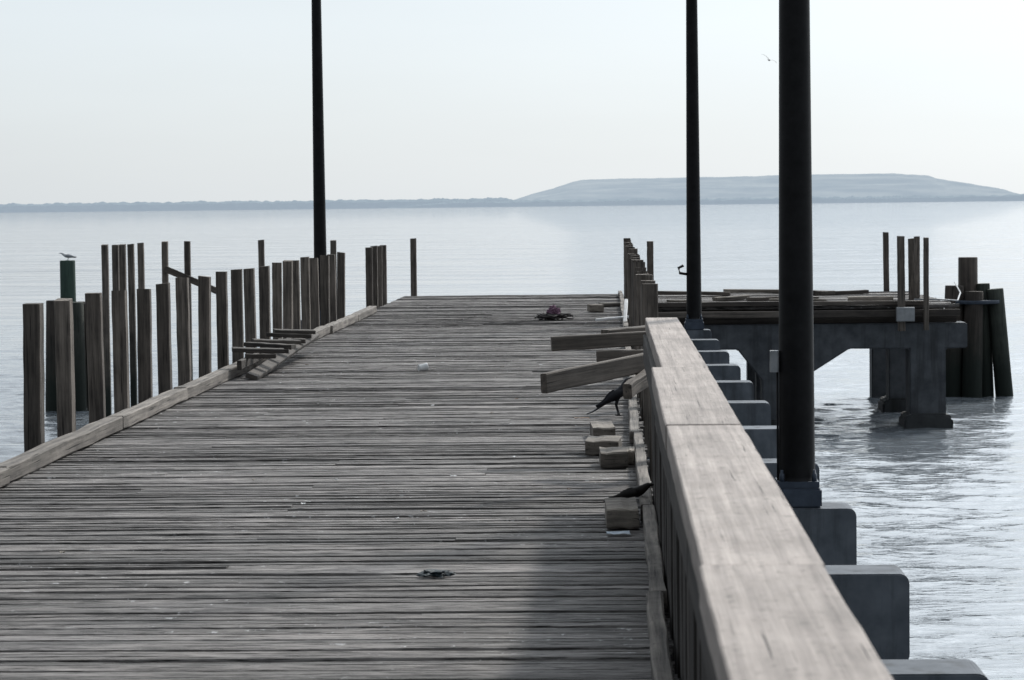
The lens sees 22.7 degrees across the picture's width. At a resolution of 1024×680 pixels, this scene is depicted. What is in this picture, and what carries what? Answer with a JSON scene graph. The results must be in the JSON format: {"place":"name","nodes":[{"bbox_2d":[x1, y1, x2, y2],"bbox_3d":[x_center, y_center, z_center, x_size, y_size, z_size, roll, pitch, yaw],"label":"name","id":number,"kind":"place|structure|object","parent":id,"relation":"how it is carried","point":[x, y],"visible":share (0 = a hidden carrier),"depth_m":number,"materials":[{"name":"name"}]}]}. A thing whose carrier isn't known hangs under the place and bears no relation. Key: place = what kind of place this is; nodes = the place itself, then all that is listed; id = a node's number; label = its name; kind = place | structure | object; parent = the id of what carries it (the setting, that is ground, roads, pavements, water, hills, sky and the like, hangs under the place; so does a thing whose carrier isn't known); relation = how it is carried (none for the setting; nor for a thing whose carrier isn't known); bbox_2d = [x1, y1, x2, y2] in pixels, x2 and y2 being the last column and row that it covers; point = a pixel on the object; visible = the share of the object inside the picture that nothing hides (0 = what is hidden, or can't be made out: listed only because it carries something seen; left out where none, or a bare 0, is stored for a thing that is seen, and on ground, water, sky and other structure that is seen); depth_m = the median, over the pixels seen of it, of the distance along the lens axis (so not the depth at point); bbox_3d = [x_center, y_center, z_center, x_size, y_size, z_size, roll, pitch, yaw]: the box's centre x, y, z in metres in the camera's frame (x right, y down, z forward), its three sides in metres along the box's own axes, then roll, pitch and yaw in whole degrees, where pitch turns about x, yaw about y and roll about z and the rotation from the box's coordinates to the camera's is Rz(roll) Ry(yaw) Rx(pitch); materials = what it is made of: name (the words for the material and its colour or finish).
{"place":"outdoors","nodes":[
{"label":"outdoors","id":0,"kind":"place"},
{"bbox_2d":[0,201,1023,679],"bbox_3d":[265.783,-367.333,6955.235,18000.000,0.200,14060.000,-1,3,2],"label":"water","id":1,"kind":"structure","parent":0,"point":[940,517],"depth_m":130.41,"materials":[{"name":"grey liquid"}]},
{"bbox_2d":[45,260,88,410],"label":"mooring pile cluster","id":2,"kind":"object","parent":1,"relation":"in","point":[67,280],"visible":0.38,"depth_m":49.38,"materials":[{"name":"green paint"}]},
{"bbox_2d":[59,253,75,259],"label":"gull","id":3,"kind":"object","parent":2,"relation":"on","point":[68,256],"visible":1,"depth_m":49.61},
{"bbox_2d":[101,244,111,416],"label":"wooden post","id":4,"kind":"object","parent":1,"relation":"in","point":[105,302],"visible":0.52,"depth_m":46.92,"materials":[{"name":"brown wood"}]},
{"bbox_2d":[112,245,119,290],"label":"wooden post","id":5,"kind":"object","parent":1,"relation":"in","point":[115,271],"visible":0.16,"depth_m":47.87,"materials":[{"name":"brown wood"}]},
{"bbox_2d":[119,244,126,290],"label":"wooden post","id":6,"kind":"object","parent":1,"relation":"in","point":[122,267],"visible":0.14,"depth_m":48.55,"materials":[{"name":"brown wood"}]},
{"bbox_2d":[127,244,137,406],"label":"wooden post","id":7,"kind":"object","parent":1,"relation":"in","point":[132,324],"visible":0.6,"depth_m":49.52,"materials":[{"name":"brown wood"}]},
{"bbox_2d":[137,243,144,288],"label":"wooden post","id":8,"kind":"object","parent":1,"relation":"in","point":[141,267],"visible":0.17,"depth_m":50.46,"materials":[{"name":"brown wood"}]},
{"bbox_2d":[161,241,168,282],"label":"wooden post","id":9,"kind":"object","parent":1,"relation":"in","point":[165,262],"visible":0.15,"depth_m":51.34,"materials":[{"name":"brown wood"}]},
{"bbox_2d":[163,266,215,293],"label":"loose plank","id":10,"kind":"object","parent":9,"relation":"attached to","point":[177,274],"visible":0.55,"depth_m":51.30,"materials":[{"name":"brown wood"}]},
{"bbox_2d":[184,241,192,380],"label":"wooden post","id":11,"kind":"object","parent":1,"relation":"in","point":[187,257],"visible":0.31,"depth_m":51.36,"materials":[{"name":"brown wood"}]},
{"bbox_2d":[0,197,516,212],"bbox_3d":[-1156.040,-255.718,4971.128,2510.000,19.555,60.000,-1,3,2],"label":"shoreline","id":12,"kind":"structure","parent":1,"relation":"on","point":[102,206],"depth_m":4921.75,"materials":[{"name":"grey"}]},
{"bbox_2d":[330,240,336,301],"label":"wooden post","id":13,"kind":"object","parent":1,"relation":"in","point":[332,246],"visible":0.13,"depth_m":51.22,"materials":[{"name":"brown wood"}]},
{"bbox_2d":[395,194,1023,207],"bbox_3d":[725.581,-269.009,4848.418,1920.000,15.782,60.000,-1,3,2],"label":"shoreline","id":14,"kind":"structure","parent":1,"relation":"on","point":[707,201],"depth_m":4836.18,"materials":[{"name":"grey"}]},
{"bbox_2d":[944,257,1012,397],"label":"mooring pile cluster","id":15,"kind":"object","parent":1,"relation":"in","point":[977,361],"visible":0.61,"depth_m":50.29,"materials":[{"name":"brown wood"}]},
{"bbox_2d":[0,0,1023,203],"label":"sky","id":16,"kind":"structure","parent":0,"point":[108,101],"materials":[{"name":"white"}]},
{"bbox_2d":[515,173,1017,200],"bbox_3d":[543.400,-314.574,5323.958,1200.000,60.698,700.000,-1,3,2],"label":"hill","id":17,"kind":"structure","parent":0,"point":[856,185],"depth_m":5067.82,"materials":[{"name":"grey"}]},
{"label":"ground","id":18,"kind":"structure","parent":0,"visible":0},
{"bbox_2d":[258,240,264,267],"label":"wooden post","id":19,"kind":"object","parent":18,"relation":"on","point":[261,255],"visible":0.19,"depth_m":51.27,"materials":[{"name":"brown wood"}]},
{"bbox_2d":[0,291,987,679],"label":"pier","id":20,"kind":"structure","parent":18,"relation":"on","point":[178,535],"depth_m":15.29,"materials":[{"name":"grey wood"}]},
{"bbox_2d":[23,303,44,451],"bbox_3d":[-3.472,0.543,18.561,0.129,1.624,0.128,0,2,5],"label":"wooden post","id":21,"kind":"object","parent":20,"relation":"on","point":[33,371],"visible":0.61,"depth_m":18.49,"materials":[{"name":"brown wood"}]},
{"bbox_2d":[54,298,75,436],"bbox_3d":[-3.440,0.493,19.694,0.123,1.628,0.123,-1,3,5],"label":"wooden post","id":22,"kind":"object","parent":20,"relation":"on","point":[65,370],"visible":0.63,"depth_m":19.62,"materials":[{"name":"brown wood"}]},
{"bbox_2d":[85,293,105,422],"bbox_3d":[-3.400,0.423,20.896,0.126,1.622,0.127,-1,3,0],"label":"wooden post","id":23,"kind":"object","parent":20,"relation":"on","point":[95,355],"visible":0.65,"depth_m":20.82,"materials":[{"name":"brown wood"}]},
{"bbox_2d":[111,290,129,413],"bbox_3d":[-3.357,0.384,21.955,0.121,1.624,0.120,-1,2,3],"label":"wooden post","id":24,"kind":"object","parent":20,"relation":"on","point":[120,350],"visible":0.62,"depth_m":21.89,"materials":[{"name":"brown wood"}]},
{"bbox_2d":[137,289,152,403],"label":"wooden post","id":25,"kind":"object","parent":20,"relation":"on","point":[144,342],"visible":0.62,"depth_m":22.92,"materials":[{"name":"brown wood"}]},
{"bbox_2d":[156,283,172,394],"bbox_3d":[-3.274,0.274,24.091,0.121,1.627,0.121,-1,3,2],"label":"wooden post","id":26,"kind":"object","parent":20,"relation":"on","point":[163,315],"visible":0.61,"depth_m":24.02,"materials":[{"name":"brown wood"}]},
{"bbox_2d":[175,277,191,385],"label":"wooden post","id":27,"kind":"object","parent":20,"relation":"on","point":[183,330],"visible":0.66,"depth_m":25.13,"materials":[{"name":"brown wood"}]},
{"bbox_2d":[198,276,211,377],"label":"wooden post","id":28,"kind":"object","parent":20,"relation":"on","point":[204,324],"visible":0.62,"depth_m":26.31,"materials":[{"name":"brown wood"}]},
{"bbox_2d":[216,271,228,368],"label":"wooden post","id":29,"kind":"object","parent":20,"relation":"on","point":[222,321],"visible":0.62,"depth_m":27.61,"materials":[{"name":"brown wood"}]},
{"bbox_2d":[231,269,243,363],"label":"wooden post","id":30,"kind":"object","parent":20,"relation":"on","point":[237,307],"visible":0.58,"depth_m":28.70,"materials":[{"name":"brown wood"}]},
{"bbox_2d":[243,268,256,353],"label":"wooden post","id":31,"kind":"object","parent":20,"relation":"on","point":[249,303],"visible":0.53,"depth_m":29.79,"materials":[{"name":"brown wood"}]},
{"bbox_2d":[259,266,270,347],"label":"wooden post","id":32,"kind":"object","parent":20,"relation":"on","point":[264,302],"visible":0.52,"depth_m":30.99,"materials":[{"name":"brown wood"}]},
{"bbox_2d":[232,328,318,379],"bbox_3d":[-2.611,0.115,29.069,0.603,0.359,5.006,-1,3,1],"label":"fallen railing","id":33,"kind":"object","parent":20,"relation":"on","point":[293,343],"visible":1,"depth_m":27.63,"materials":[{"name":"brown wood"}]},
{"bbox_2d":[272,262,282,338],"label":"wooden post","id":34,"kind":"object","parent":20,"relation":"on","point":[277,295],"visible":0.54,"depth_m":32.11,"materials":[{"name":"brown wood"}]},
{"bbox_2d":[283,260,292,338],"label":"wooden post","id":35,"kind":"object","parent":20,"relation":"on","point":[287,294],"visible":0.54,"depth_m":33.11,"materials":[{"name":"brown wood"}]},
{"bbox_2d":[293,260,300,328],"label":"wooden post","id":36,"kind":"object","parent":20,"relation":"on","point":[296,299],"visible":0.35,"depth_m":34.10,"materials":[{"name":"brown wood"}]},
{"bbox_2d":[300,257,310,328],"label":"wooden post","id":37,"kind":"object","parent":20,"relation":"on","point":[305,293],"visible":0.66,"depth_m":35.20,"materials":[{"name":"brown wood"}]},
{"bbox_2d":[309,258,319,328],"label":"wooden post","id":38,"kind":"object","parent":20,"relation":"on","point":[314,293],"visible":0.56,"depth_m":36.29,"materials":[{"name":"brown wood"}]},
{"bbox_2d":[311,0,326,319],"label":"lamp pole","id":39,"kind":"object","parent":20,"relation":"on","point":[319,211],"visible":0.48,"depth_m":44.96,"materials":[{"name":"metal"}]},
{"bbox_2d":[320,255,329,325],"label":"wooden post","id":40,"kind":"object","parent":20,"relation":"on","point":[325,288],"visible":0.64,"depth_m":37.50,"materials":[{"name":"brown wood"}]},
{"bbox_2d":[327,254,336,322],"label":"wooden post","id":41,"kind":"object","parent":20,"relation":"on","point":[333,309],"visible":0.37,"depth_m":38.60,"materials":[{"name":"brown wood"}]},
{"bbox_2d":[337,252,344,319],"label":"wooden post","id":42,"kind":"object","parent":20,"relation":"on","point":[340,285],"visible":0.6,"depth_m":39.69,"materials":[{"name":"brown wood"}]},
{"bbox_2d":[365,247,372,306],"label":"wooden post","id":43,"kind":"object","parent":20,"relation":"on","point":[369,273],"visible":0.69,"depth_m":44.48,"materials":[{"name":"brown wood"}]},
{"bbox_2d":[370,246,377,307],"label":"wooden post","id":44,"kind":"object","parent":20,"relation":"on","point":[375,275],"visible":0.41,"depth_m":45.43,"materials":[{"name":"brown wood"}]},
{"bbox_2d":[377,246,382,307],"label":"wooden post","id":45,"kind":"object","parent":20,"relation":"on","point":[380,293],"visible":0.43,"depth_m":46.32,"materials":[{"name":"brown wood"}]},
{"bbox_2d":[380,245,386,305],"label":"wooden post","id":46,"kind":"object","parent":20,"relation":"on","point":[384,269],"visible":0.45,"depth_m":47.27,"materials":[{"name":"brown wood"}]},
{"bbox_2d":[410,238,416,295],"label":"wooden post","id":47,"kind":"object","parent":20,"relation":"attached to","point":[413,255],"visible":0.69,"depth_m":51.17,"materials":[{"name":"brown wood"}]},
{"bbox_2d":[417,363,428,370],"bbox_3d":[-0.966,0.294,27.637,0.103,0.092,0.092,-2,3,-28],"label":"paper cup","id":48,"kind":"object","parent":20,"relation":"on","point":[423,367],"visible":1,"depth_m":27.61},
{"bbox_2d":[416,569,456,577],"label":"plastic litter","id":49,"kind":"object","parent":20,"relation":"on","point":[433,573],"visible":1,"depth_m":12.31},
{"bbox_2d":[535,305,574,319],"bbox_3d":[0.663,-0.433,39.733,0.621,0.236,0.552,-1,3,2],"label":"rope pile","id":50,"kind":"object","parent":20,"relation":"on","point":[553,312],"visible":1,"depth_m":39.65,"materials":[{"name":"purple fabric"}]},
{"bbox_2d":[587,304,603,311],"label":"wood block","id":51,"kind":"object","parent":20,"relation":"on","point":[595,307],"depth_m":42.31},
{"bbox_2d":[590,421,615,435],"bbox_3d":[0.694,0.698,19.553,0.171,0.110,0.609,-1,3,-1],"label":"wood block","id":52,"kind":"object","parent":20,"relation":"on","point":[597,428],"depth_m":19.26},
{"bbox_2d":[585,435,621,455],"bbox_3d":[0.662,0.759,18.407,0.239,0.109,0.448,0,3,6],"label":"wood block","id":53,"kind":"object","parent":20,"relation":"on","point":[593,444],"depth_m":18.20,"materials":[{"name":"wood"}]},
{"bbox_2d":[598,302,619,306],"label":"wood block","id":54,"kind":"object","parent":20,"relation":"on","point":[609,304],"depth_m":44.48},
{"bbox_2d":[587,376,633,415],"bbox_3d":[0.833,0.475,21.530,0.419,0.328,0.104,-1,3,-10],"label":"grackle","id":55,"kind":"object","parent":20,"relation":"on","point":[615,395],"visible":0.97,"depth_m":21.50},
{"bbox_2d":[595,316,628,320],"bbox_3d":[1.503,-0.323,38.208,0.533,0.044,0.057,-5,4,-20],"label":"pale board","id":56,"kind":"object","parent":20,"relation":"on","point":[607,318],"visible":0.86,"depth_m":38.17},
{"bbox_2d":[599,447,628,467],"bbox_3d":[0.698,0.804,17.504,0.190,0.115,0.410,-1,3,0],"label":"wood block","id":57,"kind":"object","parent":20,"relation":"on","point":[613,457],"depth_m":17.31,"materials":[{"name":"wood"}]},
{"bbox_2d":[606,531,629,533],"bbox_3d":[0.575,1.042,13.813,0.130,0.011,0.090,-1,3,-2],"label":"paper scrap","id":58,"kind":"object","parent":20,"relation":"on","point":[620,532],"visible":1,"depth_m":13.80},
{"bbox_2d":[605,497,638,528],"bbox_3d":[0.616,0.969,14.310,0.180,0.119,0.560,-1,3,1],"label":"wood block","id":59,"kind":"object","parent":20,"relation":"on","point":[620,512],"depth_m":14.04,"materials":[{"name":"wood"}]},
{"bbox_2d":[604,483,653,511],"bbox_3d":[0.686,0.911,14.807,0.323,0.173,0.076,0,3,17],"label":"grackle","id":60,"kind":"object","parent":59,"relation":"on","point":[637,491],"visible":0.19,"depth_m":14.77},
{"bbox_2d":[623,299,627,320],"bbox_3d":[1.649,-0.389,37.147,0.058,0.077,0.613,0,38,6],"label":"pale board","id":61,"kind":"object","parent":20,"relation":"on","point":[625,309],"visible":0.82,"depth_m":37.16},
{"bbox_2d":[626,249,627,315],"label":"wooden post","id":62,"kind":"object","parent":20,"relation":"on","point":[627,281],"visible":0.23,"depth_m":40.41,"materials":[{"name":"brown wood"}]},
{"bbox_2d":[627,254,629,326],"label":"wooden post","id":63,"kind":"object","parent":20,"relation":"on","point":[628,287],"visible":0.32,"depth_m":36.71,"materials":[{"name":"brown wood"}]},
{"bbox_2d":[625,246,632,298],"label":"wooden post","id":64,"kind":"object","parent":20,"relation":"on","point":[626,267],"visible":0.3,"depth_m":43.29,"materials":[{"name":"brown wood"}]},
{"bbox_2d":[626,446,634,464],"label":"wood block","id":65,"kind":"structure","parent":20,"relation":"on","point":[631,454],"depth_m":17.50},
{"bbox_2d":[628,248,637,253],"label":"wooden post","id":66,"kind":"object","parent":20,"relation":"on","point":[633,251],"visible":0.1,"depth_m":37.86,"materials":[{"name":"brown wood"}]},
{"bbox_2d":[631,259,635,348],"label":"wooden post","id":67,"kind":"object","parent":20,"relation":"on","point":[631,293],"visible":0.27,"depth_m":31.92,"materials":[{"name":"brown wood"}]},
{"bbox_2d":[630,257,639,346],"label":"wooden post","id":68,"kind":"object","parent":20,"relation":"on","point":[637,258],"visible":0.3,"depth_m":33.11,"materials":[{"name":"brown wood"}]},
{"bbox_2d":[630,255,639,318],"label":"wooden post","id":69,"kind":"object","parent":20,"relation":"on","point":[635,256],"visible":0.12,"depth_m":34.32,"materials":[{"name":"brown wood"}]},
{"bbox_2d":[632,260,643,348],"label":"wooden post","id":70,"kind":"object","parent":20,"relation":"on","point":[633,261],"visible":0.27,"depth_m":30.73,"materials":[{"name":"brown wood"}]},
{"bbox_2d":[633,262,644,349],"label":"wooden post","id":71,"kind":"object","parent":20,"relation":"on","point":[638,264],"visible":0.17,"depth_m":29.49,"materials":[{"name":"brown wood"}]},
{"bbox_2d":[634,267,645,349],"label":"wooden post","id":72,"kind":"object","parent":20,"relation":"on","point":[639,268],"visible":0.2,"depth_m":28.43,"materials":[{"name":"brown wood"}]},
{"bbox_2d":[635,271,647,374],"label":"wooden post","id":73,"kind":"object","parent":20,"relation":"on","point":[641,272],"visible":0.17,"depth_m":27.22,"materials":[{"name":"brown wood"}]},
{"bbox_2d":[641,286,642,421],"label":"wooden post","id":74,"kind":"object","parent":20,"relation":"on","point":[641,348],"visible":0.16,"depth_m":22.44,"materials":[{"name":"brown wood"}]},
{"bbox_2d":[636,274,648,394],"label":"wooden post","id":75,"kind":"object","parent":20,"relation":"on","point":[637,303],"visible":0.16,"depth_m":26.02,"materials":[{"name":"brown wood"}]},
{"bbox_2d":[638,274,651,416],"bbox_3d":[1.304,0.086,24.908,0.136,1.453,0.137,0,3,5],"label":"wooden post","id":76,"kind":"object","parent":20,"relation":"on","point":[644,277],"visible":0.21,"depth_m":24.82,"materials":[{"name":"brown wood"}]},
{"bbox_2d":[641,280,654,416],"bbox_3d":[1.262,0.172,23.708,0.137,1.452,0.135,0,3,3],"label":"wooden post","id":77,"kind":"object","parent":20,"relation":"on","point":[647,281],"visible":0.16,"depth_m":23.61,"materials":[{"name":"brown wood"}]},
{"bbox_2d":[641,284,657,456],"bbox_3d":[1.163,0.251,21.405,0.136,1.453,0.136,-1,4,0],"label":"wooden post","id":78,"kind":"object","parent":20,"relation":"on","point":[649,302],"visible":0.35,"depth_m":21.31,"materials":[{"name":"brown wood"}]},
{"bbox_2d":[647,241,653,279],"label":"wooden post","id":79,"kind":"object","parent":20,"relation":"on","point":[650,265],"visible":0.58,"depth_m":47.06,"materials":[{"name":"brown wood"}]},
{"bbox_2d":[649,390,651,487],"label":"wooden post","id":80,"kind":"object","parent":20,"relation":"on","point":[650,448],"visible":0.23,"depth_m":19.29,"materials":[{"name":"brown wood"}]},
{"bbox_2d":[601,325,644,333],"bbox_3d":[0.902,-0.037,19.135,0.481,0.126,0.126,-7,6,-30],"label":"broken board","id":81,"kind":"object","parent":80,"relation":"attached to","point":[626,329],"visible":0.31,"depth_m":19.05,"materials":[{"name":"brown wood"}]},
{"bbox_2d":[651,401,652,489],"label":"wooden post","id":82,"kind":"object","parent":20,"relation":"on","point":[651,434],"visible":0.11,"depth_m":18.17,"materials":[{"name":"brown wood"}]},
{"bbox_2d":[550,331,645,350],"bbox_3d":[0.650,0.005,18.054,0.747,0.105,0.095,-4,3,-4],"label":"broken board","id":83,"kind":"object","parent":82,"relation":"attached to","point":[592,341],"visible":0.84,"depth_m":18.01,"materials":[{"name":"brown wood"}]},
{"bbox_2d":[677,0,703,329],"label":"lamp pole","id":84,"kind":"object","parent":20,"relation":"on","point":[693,319],"visible":1,"depth_m":39.91,"materials":[{"name":"metal"}]},
{"bbox_2d":[658,291,729,295],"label":"loose plank","id":85,"kind":"object","parent":20,"relation":"on","point":[702,293],"visible":0.68,"depth_m":49.07,"materials":[{"name":"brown wood"}]},
{"bbox_2d":[712,295,749,300],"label":"loose plank","id":86,"kind":"object","parent":20,"relation":"on","point":[739,297],"visible":0.96,"depth_m":46.62,"materials":[{"name":"grey wood"}]},
{"bbox_2d":[723,289,778,292],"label":"loose plank","id":87,"kind":"object","parent":20,"relation":"on","point":[752,290],"visible":0.59,"depth_m":49.59,"materials":[{"name":"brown wood"}]},
{"bbox_2d":[643,317,892,679],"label":"railing","id":88,"kind":"object","parent":20,"relation":"on","point":[753,593],"visible":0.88,"depth_m":5.58,"materials":[{"name":"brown wood"}]},
{"bbox_2d":[746,296,818,300],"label":"loose plank","id":89,"kind":"object","parent":20,"relation":"on","point":[762,298],"visible":0.4,"depth_m":45.97,"materials":[{"name":"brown wood"}]},
{"bbox_2d":[770,0,821,507],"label":"lamp pole","id":90,"kind":"object","parent":20,"relation":"on","point":[796,479],"visible":0.94,"depth_m":16.57,"materials":[{"name":"metal"}]},
{"bbox_2d":[769,299,825,300],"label":"loose plank","id":91,"kind":"object","parent":20,"relation":"on","point":[813,299],"visible":0.26,"depth_m":44.99,"materials":[{"name":"grey wood"}]},
{"bbox_2d":[815,290,834,294],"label":"loose plank","id":92,"kind":"object","parent":20,"relation":"on","point":[829,292],"visible":1,"depth_m":46.26,"materials":[{"name":"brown wood"}]},
{"bbox_2d":[813,290,868,295],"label":"loose plank","id":93,"kind":"object","parent":20,"relation":"on","point":[852,292],"visible":0.64,"depth_m":48.39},
{"bbox_2d":[848,296,892,300],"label":"loose plank","id":94,"kind":"object","parent":20,"relation":"on","point":[872,298],"visible":1,"depth_m":45.15,"materials":[{"name":"grey wood"}]},
{"bbox_2d":[883,232,888,290],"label":"wooden post","id":95,"kind":"object","parent":20,"relation":"attached to","point":[886,261],"visible":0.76,"depth_m":50.81,"materials":[{"name":"brown wood"}]},
{"bbox_2d":[897,236,904,330],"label":"wooden post","id":96,"kind":"object","parent":20,"relation":"on","point":[901,272],"visible":1,"depth_m":43.57,"materials":[{"name":"brown wood"}]},
{"bbox_2d":[896,307,914,321],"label":"service box","id":97,"kind":"object","parent":20,"relation":"on","point":[905,313],"visible":1,"depth_m":43.44,"materials":[{"name":"grey plastic"}]},
{"bbox_2d":[908,238,914,299],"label":"wooden post","id":98,"kind":"object","parent":20,"relation":"on","point":[911,292],"visible":1,"depth_m":45.41,"materials":[{"name":"brown wood"}]},
{"bbox_2d":[914,236,919,297],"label":"wooden post","id":99,"kind":"object","parent":20,"relation":"on","point":[917,265],"visible":0.91,"depth_m":46.60,"materials":[{"name":"brown wood"}]},
{"bbox_2d":[923,237,928,329],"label":"wooden post","id":100,"kind":"object","parent":20,"relation":"attached to","point":[925,283],"visible":1,"depth_m":43.59,"materials":[{"name":"brown wood"}]},
{"bbox_2d":[914,281,960,300],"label":"cable","id":101,"kind":"object","parent":20,"relation":"on","point":[947,299],"visible":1,"depth_m":44.04,"materials":[{"name":"grey plastic"}]},
{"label":"wooden post","id":102,"kind":"object","parent":20,"relation":"on","visible":0},
{"bbox_2d":[540,353,644,393],"bbox_3d":[0.578,0.201,16.415,0.056,0.132,1.221,2,8,39],"label":"broken board","id":103,"kind":"object","parent":102,"relation":"attached to","point":[582,375],"visible":0.84,"depth_m":16.29,"materials":[{"name":"brown wood"}]},
{"bbox_2d":[596,349,642,361],"bbox_3d":[0.807,0.119,17.152,0.516,0.115,0.136,-1,2,41],"label":"broken board","id":104,"kind":"object","parent":102,"relation":"attached to","point":[602,355],"visible":0.33,"depth_m":17.18,"materials":[{"name":"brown wood"}]},
{"bbox_2d":[623,368,648,398],"bbox_3d":[0.846,0.263,16.618,0.066,0.107,0.642,1,12,21],"label":"broken board","id":105,"kind":"object","parent":102,"relation":"attached to","point":[634,385],"visible":0.63,"depth_m":16.42,"materials":[{"name":"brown wood"}]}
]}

